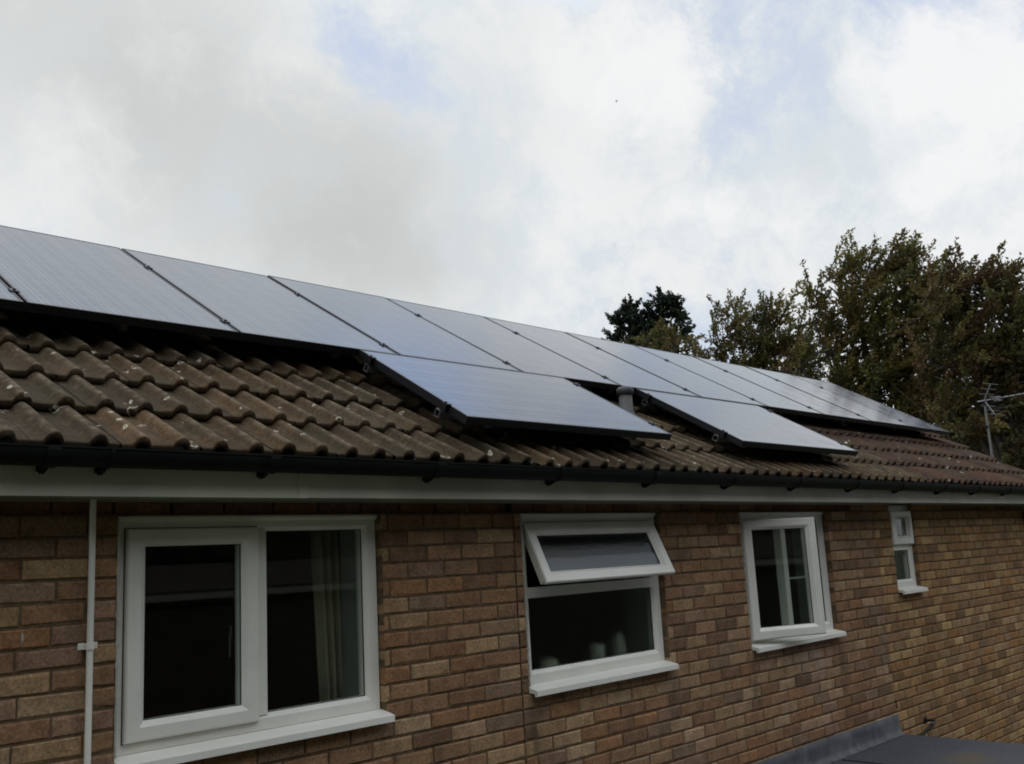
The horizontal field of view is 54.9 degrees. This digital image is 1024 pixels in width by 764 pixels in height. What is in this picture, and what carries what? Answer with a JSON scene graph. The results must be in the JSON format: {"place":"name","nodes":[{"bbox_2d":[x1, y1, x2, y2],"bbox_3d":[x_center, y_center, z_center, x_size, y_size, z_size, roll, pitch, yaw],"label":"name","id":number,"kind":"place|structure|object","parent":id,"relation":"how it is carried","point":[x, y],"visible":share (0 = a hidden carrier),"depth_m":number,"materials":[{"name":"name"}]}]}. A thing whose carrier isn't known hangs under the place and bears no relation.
{"place":"outdoors","nodes":[
{"label":"outdoors","id":0,"kind":"place"},
{"bbox_2d":[0,0,1023,424],"label":"sky","id":1,"kind":"structure","parent":0,"point":[477,157],"materials":[{"name":"white"}]},
{"label":"ground","id":2,"kind":"structure","parent":0,"visible":0},
{"bbox_2d":[0,308,1023,763],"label":"house","id":3,"kind":"structure","parent":2,"relation":"on","point":[688,592],"depth_m":5.04,"materials":[{"name":"brick"}]},
{"bbox_2d":[77,499,96,763],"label":"overflow pipe","id":4,"kind":"object","parent":3,"relation":"attached to","point":[90,645],"visible":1,"depth_m":3.44,"materials":[{"name":"white plastic"}]},
{"bbox_2d":[113,514,394,763],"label":"window","id":5,"kind":"structure","parent":3,"relation":"in","point":[248,724],"depth_m":3.89,"materials":[{"name":"white plastic"}]},
{"bbox_2d":[310,530,343,701],"bbox_3d":[-0.848,1.161,4.643,0.060,0.980,0.215,-13,-14,43],"label":"curtain","id":6,"kind":"object","parent":3,"relation":"hanging from","point":[325,562],"visible":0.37,"depth_m":4.63,"materials":[{"name":"fabric"}]},
{"bbox_2d":[363,363,385,374],"bbox_3d":[-0.194,0.009,5.840,1.691,0.066,0.080,7,16,-45],"label":"mounting rail","id":7,"kind":"object","parent":3,"relation":"attached to","point":[367,368],"visible":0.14,"depth_m":5.25,"materials":[{"name":"metal"}]},
{"bbox_2d":[358,349,671,439],"bbox_3d":[0.059,0.081,5.583,1.696,0.053,0.955,7,16,-45],"label":"solar panel","id":8,"kind":"object","parent":7,"relation":"attached to","point":[475,395],"visible":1,"depth_m":5.40,"materials":[{"name":"glass"}]},
{"bbox_2d":[434,408,635,439],"bbox_3d":[0.217,0.236,5.404,1.691,0.066,0.080,7,16,-45],"label":"mounting rail","id":9,"kind":"object","parent":3,"relation":"attached to","point":[438,413],"visible":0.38,"depth_m":4.82,"materials":[{"name":"metal"}]},
{"bbox_2d":[520,513,678,696],"bbox_3d":[0.496,1.180,5.440,0.225,0.915,1.216,-13,-14,43],"label":"window","id":10,"kind":"structure","parent":3,"relation":"in","point":[580,635],"depth_m":5.42,"materials":[{"name":"white plastic"}]},
{"bbox_2d":[641,399,671,412],"bbox_3d":[1.515,0.229,7.563,1.689,0.066,0.080,7,16,-45],"label":"mounting rail","id":11,"kind":"object","parent":3,"relation":"attached to","point":[647,403],"visible":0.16,"depth_m":6.99,"materials":[{"name":"metal"}]},
{"bbox_2d":[634,388,857,455],"bbox_3d":[1.768,0.303,7.306,1.696,0.053,0.955,7,16,-45],"label":"solar panel","id":12,"kind":"object","parent":11,"relation":"attached to","point":[746,425],"visible":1,"depth_m":7.11,"materials":[{"name":"glass"}]},
{"bbox_2d":[712,434,828,454],"bbox_3d":[1.925,0.455,7.127,1.689,0.066,0.080,7,16,-45],"label":"mounting rail","id":13,"kind":"object","parent":3,"relation":"attached to","point":[716,438],"visible":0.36,"depth_m":6.55,"materials":[{"name":"metal"}]},
{"bbox_2d":[739,512,846,652],"bbox_3d":[2.001,1.365,6.911,0.344,0.915,1.230,-13,-14,43],"label":"window","id":14,"kind":"structure","parent":3,"relation":"in","point":[820,627],"depth_m":6.79,"materials":[{"name":"white plastic"}]},
{"bbox_2d":[886,505,928,594],"bbox_3d":[3.315,1.413,8.362,0.154,0.736,0.472,-13,-14,43],"label":"window","id":15,"kind":"structure","parent":3,"relation":"in","point":[903,542],"depth_m":8.44,"materials":[{"name":"white plastic"}]},
{"bbox_2d":[920,717,935,735],"bbox_3d":[3.266,2.807,7.907,0.088,0.172,0.553,-13,-14,43],"label":"waste pipe","id":16,"kind":"object","parent":3,"relation":"attached to","point":[930,726],"visible":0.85,"depth_m":8.03,"materials":[{"name":"plastic"}]},
{"bbox_2d":[977,383,1023,456],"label":"tv aerial","id":17,"kind":"object","parent":3,"relation":"attached to","point":[995,399],"visible":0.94,"depth_m":11.50,"materials":[{"name":"metal"}]},
{"bbox_3d":[0.983,0.077,7.431,11.100,0.066,0.080,7,16,-45],"label":"mounting rail","id":18,"kind":"object","parent":3,"relation":"attached to","visible":0},
{"bbox_2d":[0,279,23,310],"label":"solar panel","id":19,"kind":"object","parent":18,"relation":"attached to","point":[10,299],"visible":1,"depth_m":4.11,"materials":[{"name":"glass"}]},
{"bbox_2d":[0,225,238,339],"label":"solar panel","id":20,"kind":"object","parent":18,"relation":"attached to","point":[44,273],"visible":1,"depth_m":4.82,"materials":[{"name":"glass"}]},
{"bbox_2d":[121,248,398,355],"bbox_3d":[-1.484,-0.463,5.732,1.012,0.054,1.587,7,16,-45],"label":"solar panel","id":21,"kind":"object","parent":18,"relation":"attached to","point":[254,307],"visible":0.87,"depth_m":5.58,"materials":[{"name":"glass"}]},
{"bbox_2d":[267,275,521,371],"bbox_3d":[-0.782,-0.376,6.439,1.012,0.054,1.587,7,16,-45],"label":"solar panel","id":22,"kind":"object","parent":18,"relation":"attached to","point":[397,328],"visible":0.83,"depth_m":6.35,"materials":[{"name":"glass"}]},
{"bbox_2d":[387,298,620,389],"bbox_3d":[-0.081,-0.286,7.146,1.012,0.053,1.587,7,16,-45],"label":"solar panel","id":23,"kind":"object","parent":18,"relation":"attached to","point":[514,349],"visible":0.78,"depth_m":7.04,"materials":[{"name":"glass"}]},
{"bbox_2d":[483,316,699,396],"bbox_3d":[0.621,-0.194,7.854,1.012,0.053,1.587,7,16,-45],"label":"solar panel","id":24,"kind":"object","parent":18,"relation":"attached to","point":[613,368],"visible":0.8,"depth_m":7.78,"materials":[{"name":"glass"}]},
{"bbox_2d":[565,332,767,408],"bbox_3d":[1.322,-0.104,8.560,1.012,0.053,1.587,7,16,-45],"label":"solar panel","id":25,"kind":"object","parent":18,"relation":"attached to","point":[682,377],"visible":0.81,"depth_m":8.48,"materials":[{"name":"glass"}]},
{"bbox_2d":[634,345,823,417],"bbox_3d":[2.023,-0.013,9.268,1.012,0.055,1.587,7,16,-45],"label":"solar panel","id":26,"kind":"object","parent":18,"relation":"attached to","point":[773,401],"visible":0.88,"depth_m":9.14,"materials":[{"name":"glass"}]},
{"bbox_2d":[693,356,871,424],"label":"solar panel","id":27,"kind":"object","parent":18,"relation":"attached to","point":[828,410],"visible":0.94,"depth_m":9.86,"materials":[{"name":"glass"}]},
{"bbox_2d":[745,366,913,429],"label":"solar panel","id":28,"kind":"object","parent":18,"relation":"attached to","point":[875,417],"visible":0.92,"depth_m":10.56,"materials":[{"name":"glass"}]},
{"bbox_2d":[793,375,949,434],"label":"solar panel","id":29,"kind":"object","parent":18,"relation":"attached to","point":[919,424],"visible":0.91,"depth_m":11.29,"materials":[{"name":"glass"}]},
{"bbox_2d":[601,285,695,353],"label":"pine tree","id":30,"kind":"object","parent":2,"relation":"on","point":[666,306],"visible":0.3,"depth_m":84.42,"materials":[{"name":"green plant"}]},
{"bbox_2d":[619,316,714,358],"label":"shrubby tree","id":31,"kind":"object","parent":2,"relation":"on","point":[655,339],"visible":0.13,"depth_m":68.42,"materials":[{"name":"green plant"}]},
{"bbox_2d":[691,282,834,381],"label":"olive green tree","id":32,"kind":"object","parent":2,"relation":"on","point":[765,345],"visible":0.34,"depth_m":64.73,"materials":[{"name":"green plant"}]},
{"bbox_2d":[770,227,992,437],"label":"beech tree","id":33,"kind":"object","parent":2,"relation":"on","point":[871,373],"visible":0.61,"depth_m":55.84,"materials":[{"name":"green plant"}]},
{"bbox_2d":[754,714,1023,763],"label":"extension","id":34,"kind":"object","parent":2,"relation":"on","point":[886,740],"visible":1,"depth_m":6.97,"materials":[{"name":"rubber"}]},
{"bbox_2d":[888,334,1014,457],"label":"distant tree","id":35,"kind":"object","parent":2,"relation":"on","point":[979,451],"visible":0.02,"depth_m":71.52,"materials":[{"name":"green plant"}]},
{"bbox_2d":[888,237,1023,469],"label":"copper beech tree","id":36,"kind":"object","parent":2,"relation":"on","point":[988,355],"visible":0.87,"depth_m":49.62,"materials":[{"name":"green plant"}]}
]}

